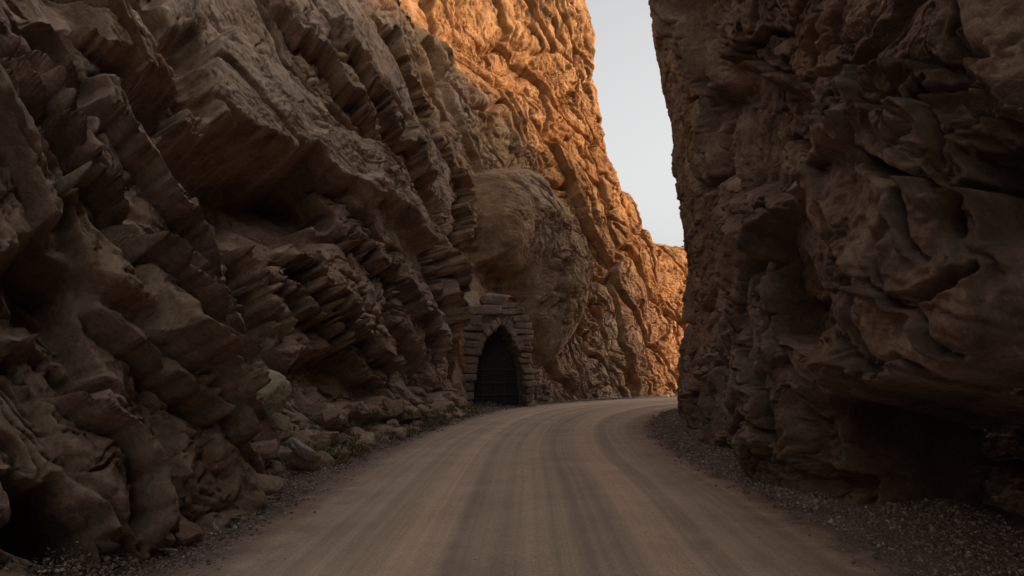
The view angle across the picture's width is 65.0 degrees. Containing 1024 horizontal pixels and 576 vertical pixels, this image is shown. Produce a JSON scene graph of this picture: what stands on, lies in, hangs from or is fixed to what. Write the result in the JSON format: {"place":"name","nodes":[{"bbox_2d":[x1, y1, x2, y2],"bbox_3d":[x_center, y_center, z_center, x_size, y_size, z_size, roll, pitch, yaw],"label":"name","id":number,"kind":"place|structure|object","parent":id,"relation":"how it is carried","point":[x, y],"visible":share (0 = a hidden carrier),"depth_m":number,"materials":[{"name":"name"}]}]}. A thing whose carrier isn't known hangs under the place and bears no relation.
{"place":"outdoors","nodes":[
{"label":"outdoors","id":0,"kind":"place"},
{"bbox_2d":[0,0,690,575],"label":"cliff","id":1,"kind":"structure","parent":0,"point":[212,212],"depth_m":15.93,"materials":[{"name":"brown stone"}]},
{"bbox_2d":[251,439,277,458],"bbox_3d":[-3.182,2.052,10.178,0.430,0.206,0.381,-3,2,-17],"label":"fallen rock","id":2,"kind":"object","parent":1,"relation":"on","point":[267,449],"visible":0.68,"depth_m":10.06,"materials":[{"name":"brown stone"}]},
{"bbox_2d":[255,414,279,459],"bbox_3d":[-3.436,2.048,10.598,0.742,0.645,0.626,6,8,-9],"label":"boulder","id":3,"kind":"object","parent":1,"relation":"on","point":[267,432],"visible":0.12,"depth_m":10.52,"materials":[{"name":"brown stone"}]},
{"bbox_2d":[256,370,291,418],"bbox_3d":[-3.193,1.423,10.714,0.532,0.532,0.517,-32,39,-33],"label":"boulder","id":4,"kind":"object","parent":3,"relation":"on","point":[275,392],"visible":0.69,"depth_m":10.52,"materials":[{"name":"brown stone"}]},
{"bbox_2d":[263,412,290,431],"bbox_3d":[-3.113,1.760,10.627,0.298,0.211,0.226,29,-22,-35],"label":"rock","id":5,"kind":"object","parent":3,"relation":"on","point":[277,421],"visible":0.93,"depth_m":10.56,"materials":[{"name":"brown stone"}]},
{"bbox_2d":[266,460,282,473],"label":"fallen rock","id":6,"kind":"object","parent":1,"relation":"on","point":[275,466],"visible":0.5,"depth_m":10.64,"materials":[{"name":"brown stone"}]},
{"bbox_2d":[278,430,289,440],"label":"fallen rock","id":7,"kind":"object","parent":1,"relation":"on","point":[283,435],"visible":0.56,"depth_m":12.64,"materials":[{"name":"brown stone"}]},
{"bbox_2d":[285,414,304,422],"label":"fallen rock","id":8,"kind":"object","parent":1,"relation":"on","point":[297,419],"visible":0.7,"depth_m":13.57,"materials":[{"name":"brown stone"}]},
{"bbox_2d":[286,411,307,424],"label":"fallen rock","id":9,"kind":"object","parent":1,"relation":"on","point":[291,415],"visible":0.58,"depth_m":13.59,"materials":[{"name":"brown stone"}]},
{"bbox_2d":[298,422,306,429],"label":"fallen rock","id":10,"kind":"object","parent":1,"relation":"on","point":[303,424],"visible":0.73,"depth_m":13.60,"materials":[{"name":"brown stone"}]},
{"bbox_2d":[309,434,331,446],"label":"fallen rock","id":11,"kind":"object","parent":1,"relation":"on","point":[325,440],"visible":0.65,"depth_m":13.51,"materials":[{"name":"brown stone"}]},
{"bbox_2d":[314,431,338,442],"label":"fallen rock","id":12,"kind":"object","parent":1,"relation":"on","point":[334,435],"visible":0.31,"depth_m":13.88,"materials":[{"name":"brown stone"}]},
{"bbox_2d":[321,407,339,423],"bbox_3d":[-3.382,2.357,14.946,0.342,0.249,0.326,-20,1,-21],"label":"fallen rock","id":13,"kind":"object","parent":1,"relation":"on","point":[330,414],"visible":1,"depth_m":14.81,"materials":[{"name":"brown stone"}]},
{"bbox_2d":[339,433,347,444],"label":"fallen rock","id":14,"kind":"object","parent":1,"relation":"on","point":[343,437],"visible":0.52,"depth_m":14.55,"materials":[{"name":"brown stone"}]},
{"bbox_2d":[367,404,379,412],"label":"fallen rock","id":15,"kind":"object","parent":1,"relation":"on","point":[371,407],"visible":0.69,"depth_m":17.11,"materials":[{"name":"brown stone"}]},
{"bbox_2d":[386,419,398,427],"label":"fallen rock","id":16,"kind":"object","parent":1,"relation":"on","point":[392,421],"visible":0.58,"depth_m":18.07,"materials":[{"name":"brown stone"}]},
{"bbox_2d":[387,399,403,412],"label":"fallen rock","id":17,"kind":"object","parent":1,"relation":"on","point":[395,404],"visible":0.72,"depth_m":18.71,"materials":[{"name":"brown stone"}]},
{"bbox_2d":[392,408,401,415],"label":"fallen rock","id":18,"kind":"object","parent":1,"relation":"on","point":[397,411],"visible":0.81,"depth_m":18.58,"materials":[{"name":"brown stone"}]},
{"bbox_2d":[412,421,422,426],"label":"fallen rock","id":19,"kind":"object","parent":1,"relation":"on","point":[417,422],"visible":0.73,"depth_m":19.48,"materials":[{"name":"brown stone"}]},
{"bbox_2d":[430,403,446,412],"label":"fallen rock","id":20,"kind":"object","parent":1,"relation":"on","point":[441,407],"visible":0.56,"depth_m":23.03,"materials":[{"name":"brown stone"}]},
{"bbox_2d":[451,397,463,407],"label":"fallen rock","id":21,"kind":"object","parent":1,"relation":"on","point":[460,402],"visible":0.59,"depth_m":25.19,"materials":[{"name":"brown stone"}]},
{"bbox_2d":[3,395,1023,575],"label":"ground","id":22,"kind":"structure","parent":0,"point":[1006,515],"depth_m":7.96,"materials":[{"name":"brown gravel"}]},
{"bbox_2d":[159,547,177,550],"bbox_3d":[-2.956,2.183,6.747,0.306,0.036,0.105,1,-5,-9],"label":"dry twig","id":23,"kind":"object","parent":22,"relation":"on","point":[168,549],"visible":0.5,"depth_m":6.73,"materials":[{"name":"brown wood"}]},
{"bbox_2d":[171,520,201,548],"bbox_3d":[-2.929,2.204,7.158,0.367,0.235,0.325,17,-13,-28],"label":"boulder","id":24,"kind":"object","parent":22,"relation":"on","point":[189,533],"visible":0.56,"depth_m":7.10,"materials":[{"name":"brown stone"}]},
{"bbox_2d":[191,482,200,504],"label":"boulder","id":25,"kind":"object","parent":22,"relation":"on","point":[197,488],"visible":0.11,"depth_m":7.77,"materials":[{"name":"brown stone"}]},
{"bbox_2d":[254,473,283,499],"bbox_3d":[-3.094,2.415,9.692,0.682,0.366,0.552,17,-13,-28],"label":"boulder","id":26,"kind":"object","parent":22,"relation":"on","point":[270,485],"visible":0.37,"depth_m":9.64,"materials":[{"name":"brown stone"}]},
{"bbox_2d":[266,493,286,497],"bbox_3d":[-2.797,2.434,9.401,0.377,0.037,0.178,2,-6,-21],"label":"dry twig","id":27,"kind":"object","parent":22,"relation":"on","point":[271,496],"visible":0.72,"depth_m":9.39,"materials":[{"name":"brown wood"}]},
{"bbox_2d":[278,449,321,471],"bbox_3d":[-3.331,2.609,11.993,0.634,0.418,0.814,1,-12,31],"label":"boulder","id":28,"kind":"object","parent":22,"relation":"on","point":[292,459],"visible":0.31,"depth_m":11.80,"materials":[{"name":"brown stone"}]},
{"bbox_2d":[285,437,316,460],"bbox_3d":[-3.061,2.371,11.727,0.567,0.184,0.156,45,1,-36],"label":"rock slab","id":29,"kind":"object","parent":28,"relation":"on","point":[299,448],"visible":1,"depth_m":11.65,"materials":[{"name":"grey stone"}]},
{"bbox_2d":[316,450,334,466],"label":"fallen rock","id":30,"kind":"object","parent":22,"relation":"on","point":[327,458],"visible":0.62,"depth_m":12.67,"materials":[{"name":"brown stone"}]},
{"bbox_2d":[345,427,364,436],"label":"fallen rock","id":31,"kind":"object","parent":22,"relation":"on","point":[357,429],"visible":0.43,"depth_m":15.96,"materials":[{"name":"brown stone"}]},
{"bbox_2d":[359,432,374,443],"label":"fallen rock","id":32,"kind":"object","parent":22,"relation":"on","point":[367,437],"visible":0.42,"depth_m":15.76,"materials":[{"name":"brown stone"}]},
{"bbox_2d":[287,394,483,469],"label":"weeds","id":33,"kind":"object","parent":22,"relation":"on","point":[427,425],"visible":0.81,"depth_m":16.97,"materials":[{"name":"green plant"}]},
{"bbox_2d":[387,427,406,440],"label":"fallen rock","id":34,"kind":"object","parent":22,"relation":"on","point":[401,431],"visible":0.6,"depth_m":17.22,"materials":[{"name":"brown stone"}]},
{"bbox_2d":[462,293,537,406],"bbox_3d":[-0.680,2.376,30.553,3.116,4.307,1.272,2,-6,-18],"label":"stone portal","id":35,"kind":"object","parent":22,"relation":"on","point":[504,377],"visible":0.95,"depth_m":30.42,"materials":[{"name":"brown stone"}]},
{"bbox_2d":[150,397,919,575],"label":"dirt road","id":36,"kind":"structure","parent":0,"point":[509,524],"depth_m":8.36,"materials":[{"name":"brown soil"}]},
{"bbox_2d":[585,0,683,246],"label":"sky","id":37,"kind":"structure","parent":0,"point":[636,124],"materials":[{"name":"white"}]},
{"bbox_2d":[648,0,1023,516],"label":"cliff","id":38,"kind":"structure","parent":0,"point":[848,175],"depth_m":9.15,"materials":[{"name":"brown stone"}]}
]}

